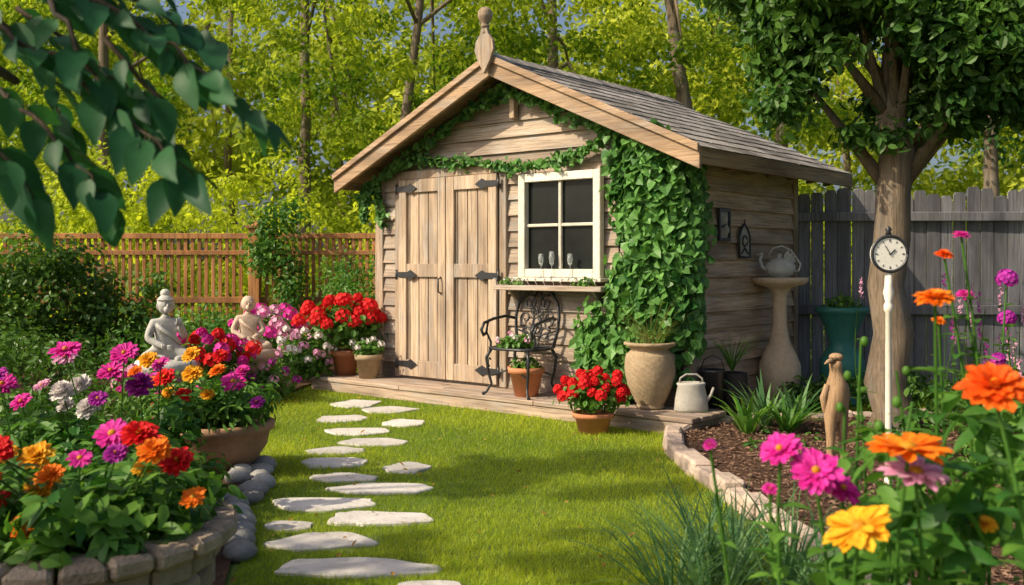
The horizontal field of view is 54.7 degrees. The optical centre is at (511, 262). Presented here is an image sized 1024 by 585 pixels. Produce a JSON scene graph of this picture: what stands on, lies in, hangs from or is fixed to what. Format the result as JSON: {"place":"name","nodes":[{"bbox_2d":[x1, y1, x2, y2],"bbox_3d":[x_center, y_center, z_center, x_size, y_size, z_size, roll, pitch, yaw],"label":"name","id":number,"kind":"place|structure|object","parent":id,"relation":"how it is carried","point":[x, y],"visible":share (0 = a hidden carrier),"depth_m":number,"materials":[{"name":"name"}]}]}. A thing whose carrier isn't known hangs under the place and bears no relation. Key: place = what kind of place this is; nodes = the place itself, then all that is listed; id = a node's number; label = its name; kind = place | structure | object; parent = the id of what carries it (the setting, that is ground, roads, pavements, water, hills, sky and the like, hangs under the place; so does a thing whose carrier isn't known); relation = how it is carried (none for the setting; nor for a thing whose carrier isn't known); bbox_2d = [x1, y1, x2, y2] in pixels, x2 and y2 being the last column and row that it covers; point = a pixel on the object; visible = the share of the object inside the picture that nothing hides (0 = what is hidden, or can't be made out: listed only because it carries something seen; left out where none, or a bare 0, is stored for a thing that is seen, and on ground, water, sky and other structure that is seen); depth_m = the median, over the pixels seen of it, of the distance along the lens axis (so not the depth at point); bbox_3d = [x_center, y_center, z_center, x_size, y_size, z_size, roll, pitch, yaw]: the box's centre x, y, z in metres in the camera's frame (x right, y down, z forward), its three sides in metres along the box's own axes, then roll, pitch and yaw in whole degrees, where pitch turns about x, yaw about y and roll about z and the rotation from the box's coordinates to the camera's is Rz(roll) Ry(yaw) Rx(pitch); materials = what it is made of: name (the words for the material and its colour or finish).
{"place":"outdoors","nodes":[
{"label":"outdoors","id":0,"kind":"place"},
{"bbox_2d":[8,364,334,584],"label":"flower bed soil","id":1,"kind":"structure","parent":0,"point":[222,564],"depth_m":9.34,"materials":[{"name":"brown soil"}]},
{"bbox_2d":[0,313,216,435],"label":"border foliage","id":2,"kind":"object","parent":1,"relation":"on","point":[24,351],"visible":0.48,"depth_m":8.97,"materials":[{"name":"green plant"}]},
{"bbox_2d":[0,341,234,487],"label":"aster flowers","id":3,"kind":"object","parent":1,"relation":"on","point":[58,429],"visible":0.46,"depth_m":4.90,"materials":[{"name":"multicoloured plant"}]},
{"bbox_2d":[0,498,237,584],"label":"stone planter","id":4,"kind":"object","parent":1,"relation":"on","point":[190,560],"visible":0.47,"depth_m":2.99,"materials":[{"name":"stone"}]},
{"bbox_2d":[0,418,247,576],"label":"zinnia flowers","id":5,"kind":"object","parent":4,"relation":"in","point":[49,512],"visible":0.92,"depth_m":3.11,"materials":[{"name":"green plant"}]},
{"bbox_2d":[2,431,243,513],"bbox_3d":[-1.805,1.111,4.477,1.078,0.663,1.251,0,0,0],"label":"foliage plant","id":6,"kind":"object","parent":1,"relation":"on","point":[133,457],"depth_m":4.69,"materials":[{"name":"green plant"}]},
{"bbox_2d":[110,364,181,400],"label":"pink flower bush","id":7,"kind":"object","parent":1,"relation":"on","point":[114,386],"visible":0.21,"depth_m":8.42,"materials":[{"name":"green plant"}]},
{"bbox_2d":[134,289,200,401],"bbox_3d":[-3.047,1.038,8.746,0.567,1.615,0.567,0,0,-32],"label":"goddess statue","id":8,"kind":"object","parent":1,"relation":"on","point":[164,328],"visible":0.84,"depth_m":8.72,"materials":[{"name":"grey stone"}]},
{"bbox_2d":[151,381,237,418],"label":"flower bush","id":9,"kind":"object","parent":1,"relation":"on","point":[200,388],"visible":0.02,"depth_m":7.52,"materials":[{"name":"green plant"}]},
{"bbox_2d":[82,191,327,379],"bbox_3d":[-3.480,0.225,11.677,2.767,2.245,2.031,0,0,0],"label":"garden shrub","id":10,"kind":"object","parent":1,"relation":"on","point":[264,255],"visible":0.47,"depth_m":12.34,"materials":[{"name":"green plant"}]},
{"bbox_2d":[177,327,262,382],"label":"red flower bush","id":11,"kind":"object","parent":1,"relation":"on","point":[216,339],"visible":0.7,"depth_m":8.97,"materials":[{"name":"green plant"}]},
{"bbox_2d":[170,415,274,473],"bbox_3d":[-1.830,1.140,6.150,0.700,0.320,0.700,0,0,0],"label":"clay bowl planter","id":12,"kind":"object","parent":1,"relation":"on","point":[237,445],"visible":0.39,"depth_m":5.91,"materials":[{"name":"brown ceramic"}]},
{"bbox_2d":[127,346,283,431],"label":"mixed flowers","id":13,"kind":"object","parent":12,"relation":"in","point":[222,404],"visible":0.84,"depth_m":5.92,"materials":[{"name":"multicoloured plant"}]},
{"bbox_2d":[231,296,274,383],"bbox_3d":[-2.580,1.029,9.697,0.513,1.411,0.513,0,0,-20],"label":"buddha statue","id":14,"kind":"object","parent":1,"relation":"on","point":[247,322],"visible":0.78,"depth_m":9.68,"materials":[{"name":"beige stone"}]},
{"bbox_2d":[228,303,303,351],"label":"magenta flower bush","id":15,"kind":"object","parent":1,"relation":"on","point":[274,316],"visible":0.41,"depth_m":10.45,"materials":[{"name":"pink plant"}]},
{"bbox_2d":[240,358,301,401],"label":"pink flower bush","id":16,"kind":"object","parent":1,"relation":"on","point":[266,375],"visible":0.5,"depth_m":9.31,"materials":[{"name":"green plant"}]},
{"bbox_2d":[273,321,344,384],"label":"pink flower bush","id":17,"kind":"object","parent":1,"relation":"on","point":[308,360],"visible":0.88,"depth_m":10.05,"materials":[{"name":"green plant"}]},
{"bbox_2d":[263,399,460,584],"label":"stepping stone path","id":18,"kind":"structure","parent":0,"point":[349,566],"depth_m":5.11,"materials":[{"name":"grey stone"}]},
{"bbox_2d":[0,0,1023,265],"label":"sky","id":19,"kind":"structure","parent":0,"point":[561,20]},
{"bbox_2d":[70,266,964,584],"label":"ground","id":20,"kind":"structure","parent":0,"point":[376,536],"depth_m":5.53,"materials":[{"name":"green plant"}]},
{"bbox_2d":[0,0,125,177],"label":"background tree","id":21,"kind":"object","parent":20,"relation":"on","point":[24,92],"visible":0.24,"depth_m":20.27,"materials":[{"name":"green plant"}]},
{"bbox_2d":[0,214,181,367],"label":"ivy hedge","id":22,"kind":"object","parent":20,"relation":"on","point":[26,275],"visible":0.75,"depth_m":11.76,"materials":[{"name":"green plant"}]},
{"bbox_2d":[0,0,255,283],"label":"background tree","id":23,"kind":"object","parent":20,"relation":"on","point":[10,16],"visible":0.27,"depth_m":17.12,"materials":[{"name":"green plant"}]},
{"bbox_2d":[0,0,292,249],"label":"overhanging tree","id":24,"kind":"object","parent":20,"relation":"on","point":[130,110],"visible":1,"depth_m":2.17,"materials":[{"name":"green plant"}]},
{"bbox_2d":[222,455,276,562],"bbox_3d":[-1.483,1.260,5.301,0.385,0.141,2.160,0,0,-10],"label":"pebble edging","id":25,"kind":"object","parent":20,"relation":"on","point":[255,480],"visible":0.61,"depth_m":5.29,"materials":[{"name":"stone"}]},
{"bbox_2d":[245,221,261,308],"bbox_3d":[-3.310,0.380,12.750,0.200,1.840,0.200,0,0,0],"label":"fence post","id":26,"kind":"object","parent":20,"relation":"on","point":[254,288],"visible":0.41,"depth_m":12.68,"materials":[{"name":"brown wood"}]},
{"bbox_2d":[0,233,247,359],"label":"wooden slat fence","id":27,"kind":"object","parent":26,"relation":"attached to","point":[186,252],"visible":0.35,"depth_m":12.74,"materials":[{"name":"brown wood"}]},
{"bbox_2d":[261,233,374,347],"bbox_3d":[-2.175,0.435,12.700,2.159,1.630,0.071,0,0,5],"label":"wooden slat fence","id":28,"kind":"object","parent":26,"relation":"attached to","point":[320,252],"visible":0.31,"depth_m":12.70,"materials":[{"name":"brown wood"}]},
{"bbox_2d":[208,0,447,316],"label":"background tree","id":29,"kind":"object","parent":20,"relation":"on","point":[304,48],"visible":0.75,"depth_m":20.79,"materials":[{"name":"green plant"}]},
{"bbox_2d":[310,247,374,348],"bbox_3d":[-1.810,0.477,11.971,1.261,1.534,1.230,0,0,0],"label":"climbing shrub","id":30,"kind":"object","parent":20,"relation":"on","point":[346,287],"visible":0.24,"depth_m":11.87,"materials":[{"name":"green plant"}]},
{"bbox_2d":[244,0,587,152],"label":"background tree","id":31,"kind":"object","parent":20,"relation":"on","point":[410,64],"visible":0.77,"depth_m":16.77,"materials":[{"name":"green plant"}]},
{"bbox_2d":[0,140,966,339],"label":"background shrubs","id":32,"kind":"object","parent":20,"relation":"on","point":[79,222],"visible":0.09,"depth_m":14.91,"materials":[{"name":"green plant"}]},
{"bbox_2d":[0,0,1023,307],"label":"distant trees","id":33,"kind":"object","parent":20,"relation":"on","point":[224,138],"visible":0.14,"depth_m":28.04,"materials":[{"name":"green plant"}]},
{"bbox_2d":[310,372,725,432],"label":"wooden deck","id":34,"kind":"structure","parent":20,"relation":"on","point":[632,416],"depth_m":8.70,"materials":[{"name":"brown wood"}]},
{"bbox_2d":[291,293,387,375],"bbox_3d":[-1.718,0.731,10.228,1.084,0.858,0.796,0,0,0],"label":"potted red geranium","id":35,"kind":"object","parent":34,"relation":"on","point":[344,323],"visible":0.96,"depth_m":10.09,"materials":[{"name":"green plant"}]},
{"bbox_2d":[349,336,385,378],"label":"potted white flowers","id":36,"kind":"object","parent":34,"relation":"on","point":[368,357],"visible":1,"depth_m":9.88,"materials":[{"name":"beige ceramic"}]},
{"bbox_2d":[480,291,560,399],"bbox_3d":[0.092,0.688,8.717,0.597,0.955,0.503,0,0,40],"label":"wrought iron chair","id":37,"kind":"object","parent":34,"relation":"on","point":[538,347],"visible":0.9,"depth_m":8.72,"materials":[{"name":"black metal"}]},
{"bbox_2d":[495,331,538,354],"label":"potted pink flowers","id":38,"kind":"object","parent":37,"relation":"on","point":[513,340],"visible":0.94,"depth_m":8.58,"materials":[{"name":"green plant"}]},
{"bbox_2d":[507,355,544,396],"bbox_3d":[0.125,0.985,8.630,0.330,0.347,0.330,0,0,0],"label":"terracotta pot","id":39,"kind":"object","parent":34,"relation":"on","point":[537,371],"visible":0.9,"depth_m":8.53,"materials":[{"name":"orange ceramic"}]},
{"bbox_2d":[575,290,699,409],"bbox_3d":[1.150,0.673,7.846,1.080,0.973,1.358,0,0,32],"label":"woven urn with grass","id":40,"kind":"object","parent":34,"relation":"on","point":[650,369],"visible":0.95,"depth_m":7.76,"materials":[{"name":"beige ceramic"}]},
{"bbox_2d":[674,373,714,412],"bbox_3d":[1.420,1.011,7.721,0.314,0.298,0.162,0,0,0],"label":"watering can","id":41,"kind":"object","parent":34,"relation":"on","point":[691,395],"visible":0.95,"depth_m":7.66,"materials":[{"name":"grey metal"}]},
{"bbox_2d":[699,354,725,407],"bbox_3d":[1.614,0.948,7.983,0.214,0.425,0.214,0,0,0],"label":"metal bucket","id":42,"kind":"object","parent":34,"relation":"on","point":[714,377],"visible":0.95,"depth_m":7.90,"materials":[{"name":"black metal"}]},
{"bbox_2d":[414,0,672,94],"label":"background tree","id":43,"kind":"object","parent":20,"relation":"on","point":[584,42],"visible":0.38,"depth_m":20.00,"materials":[{"name":"green plant"}]},
{"bbox_2d":[552,366,630,435],"bbox_3d":[0.615,1.038,7.540,0.571,0.525,0.584,0,0,-17],"label":"potted red begonia","id":44,"kind":"object","parent":20,"relation":"on","point":[590,393],"visible":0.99,"depth_m":7.44,"materials":[{"name":"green plant"}]},
{"bbox_2d":[332,7,854,409],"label":"garden shed","id":45,"kind":"structure","parent":20,"relation":"on","point":[457,251],"depth_m":9.13,"materials":[{"name":"brown wood"}]},
{"bbox_2d":[399,173,498,384],"bbox_3d":[-0.628,0.150,9.595,1.290,1.960,0.052,0,0,40],"label":"double door","id":46,"kind":"structure","parent":45,"relation":"in","point":[449,226],"depth_m":9.55,"materials":[{"name":"brown wood"}]},
{"bbox_2d":[354,81,717,403],"bbox_3d":[-0.014,-0.253,9.055,4.144,2.880,0.605,0,0,40],"label":"climbing ivy","id":47,"kind":"object","parent":45,"relation":"attached to","point":[662,216],"visible":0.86,"depth_m":8.00,"materials":[{"name":"green plant"}]},
{"bbox_2d":[538,254,543,276],"bbox_3d":[0.258,0.025,8.790,0.056,0.210,0.055,0,0,0],"label":"wine glass","id":48,"kind":"object","parent":45,"relation":"on","point":[540,258],"visible":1,"depth_m":8.77,"materials":[{"name":"white"}]},
{"bbox_2d":[549,251,554,277],"bbox_3d":[0.350,0.015,8.714,0.056,0.230,0.055,0,0,0],"label":"wine glass","id":49,"kind":"object","parent":45,"relation":"on","point":[551,257],"visible":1,"depth_m":8.70,"materials":[{"name":"white"}]},
{"bbox_2d":[513,169,607,281],"bbox_3d":[0.415,-0.318,8.714,0.960,0.965,0.120,0,0,40],"label":"window frame","id":50,"kind":"structure","parent":45,"relation":"in","point":[524,272],"depth_m":8.71,"materials":[{"name":"beige paint"}]},
{"bbox_2d":[529,179,592,268],"bbox_3d":[0.442,-0.335,8.746,0.840,0.870,0.003,0,0,40],"label":"window glass","id":51,"kind":"structure","parent":45,"relation":"in","point":[577,194],"depth_m":8.73,"materials":[{"name":"black glass"}]},
{"bbox_2d":[567,254,572,277],"bbox_3d":[0.504,0.025,8.587,0.056,0.210,0.055,0,0,0],"label":"wine glass","id":52,"kind":"object","parent":45,"relation":"on","point":[570,259],"visible":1,"depth_m":8.57,"materials":[{"name":"white"}]},
{"bbox_2d":[717,208,730,240],"bbox_3d":[1.786,-0.320,8.335,0.096,0.270,0.200,0,0,40],"label":"framed wall plaque","id":53,"kind":"object","parent":45,"relation":"attached to","point":[724,224],"visible":0.98,"depth_m":8.32,"materials":[{"name":"black metal"}]},
{"bbox_2d":[738,219,750,257],"bbox_3d":[2.027,-0.210,8.628,0.049,0.340,0.221,0,0,40],"label":"framed wall plaque","id":54,"kind":"object","parent":45,"relation":"attached to","point":[744,243],"visible":1,"depth_m":8.62,"materials":[{"name":"black metal"}]},
{"bbox_2d":[547,0,769,129],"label":"background tree","id":55,"kind":"object","parent":20,"relation":"on","point":[677,88],"visible":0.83,"depth_m":17.41,"materials":[{"name":"green plant"}]},
{"bbox_2d":[684,482,749,541],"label":"ornamental grass","id":56,"kind":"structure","parent":20,"relation":"on","point":[721,507],"depth_m":4.96,"materials":[{"name":"green plant"}]},
{"bbox_2d":[520,450,915,584],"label":"ornamental grass","id":57,"kind":"object","parent":20,"relation":"on","point":[741,571],"depth_m":3.75,"materials":[{"name":"green plant"}]},
{"bbox_2d":[709,330,765,415],"bbox_3d":[1.798,0.906,8.115,0.782,0.788,0.994,0,0,0],"label":"spiky pot plant","id":58,"kind":"object","parent":20,"relation":"on","point":[734,378],"visible":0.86,"depth_m":8.02,"materials":[{"name":"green plant"}]},
{"bbox_2d":[663,0,879,150],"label":"background tree","id":59,"kind":"object","parent":20,"relation":"on","point":[780,138],"visible":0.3,"depth_m":21.49,"materials":[{"name":"green plant"}]},
{"bbox_2d":[752,245,808,407],"bbox_3d":[2.380,0.571,8.800,0.496,1.458,0.496,0,0,0],"label":"bird bath","id":60,"kind":"object","parent":20,"relation":"on","point":[779,362],"visible":0.82,"depth_m":8.71,"materials":[{"name":"beige stone"}]},
{"bbox_2d":[662,408,933,584],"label":"stone bed edging","id":61,"kind":"object","parent":20,"relation":"on","point":[693,460],"visible":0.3,"depth_m":5.80,"materials":[{"name":"beige stone"}]},
{"bbox_2d":[815,289,869,408],"bbox_3d":[3.000,0.766,9.000,0.472,1.068,0.472,0,0,0],"label":"teal pedestal urn","id":62,"kind":"object","parent":20,"relation":"on","point":[839,323],"visible":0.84,"depth_m":8.88,"materials":[{"name":"ceramic"}]},
{"bbox_2d":[684,411,1022,584],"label":"mulch bed","id":63,"kind":"object","parent":20,"relation":"on","point":[732,454],"visible":0.27,"depth_m":6.17,"materials":[{"name":"brown wood"}]},
{"bbox_2d":[677,384,823,433],"bbox_3d":[1.844,1.056,7.248,0.998,0.389,1.085,0,0,37],"label":"daylily plant","id":64,"kind":"object","parent":63,"relation":"on","point":[788,420],"visible":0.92,"depth_m":7.22,"materials":[{"name":"green plant"}]},
{"bbox_2d":[718,369,823,427],"bbox_3d":[2.049,1.033,7.565,0.869,0.433,0.742,0,0,0],"label":"agave plant","id":65,"kind":"object","parent":63,"relation":"on","point":[761,396],"visible":0.59,"depth_m":7.50,"materials":[{"name":"green plant"}]},
{"bbox_2d":[820,353,850,458],"bbox_3d":[2.030,0.927,6.200,0.240,0.726,0.236,0,0,-17],"label":"carved bird sculpture","id":66,"kind":"object","parent":63,"relation":"on","point":[835,390],"visible":0.68,"depth_m":6.16,"materials":[{"name":"brown wood"}]},
{"bbox_2d":[741,419,929,496],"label":"groundcover plants","id":67,"kind":"object","parent":63,"relation":"on","point":[766,430],"visible":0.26,"depth_m":6.75,"materials":[{"name":"green plant"}]},
{"bbox_2d":[870,226,908,484],"bbox_3d":[2.130,0.545,5.600,0.218,1.510,0.097,0,0,0],"label":"garden clock post","id":68,"kind":"object","parent":63,"relation":"on","point":[889,253],"visible":0.87,"depth_m":5.58,"materials":[{"name":"beige paint"}]},
{"bbox_2d":[770,273,1023,439],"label":"salvia shrubs","id":69,"kind":"object","parent":63,"relation":"on","point":[914,384],"visible":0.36,"depth_m":8.21,"materials":[{"name":"green plant"}]},
{"bbox_2d":[892,269,1019,488],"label":"tall purple flowers","id":70,"kind":"object","parent":63,"relation":"on","point":[1003,275],"visible":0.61,"depth_m":6.02,"materials":[{"name":"green plant"}]},
{"bbox_2d":[691,0,1023,431],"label":"ornamental tree","id":71,"kind":"object","parent":20,"relation":"on","point":[966,57],"visible":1,"depth_m":7.23,"materials":[{"name":"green plant"}]},
{"bbox_2d":[703,231,1023,584],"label":"zinnia plants","id":72,"kind":"object","parent":20,"relation":"on","point":[947,533],"visible":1,"depth_m":2.25,"materials":[{"name":"green plant"}]},
{"bbox_2d":[798,186,1023,394],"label":"grey board fence","id":73,"kind":"object","parent":20,"relation":"on","point":[993,244],"visible":0.53,"depth_m":9.57,"materials":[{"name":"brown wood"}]},
{"bbox_2d":[876,50,1023,197],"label":"background tree","id":74,"kind":"object","parent":20,"relation":"on","point":[991,148],"visible":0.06,"depth_m":16.40,"materials":[{"name":"green plant"}]},
{"bbox_2d":[974,126,1023,177],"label":"background tree","id":75,"kind":"object","parent":20,"relation":"on","point":[1015,152],"visible":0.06,"depth_m":21.34,"materials":[{"name":"green plant"}]}
]}

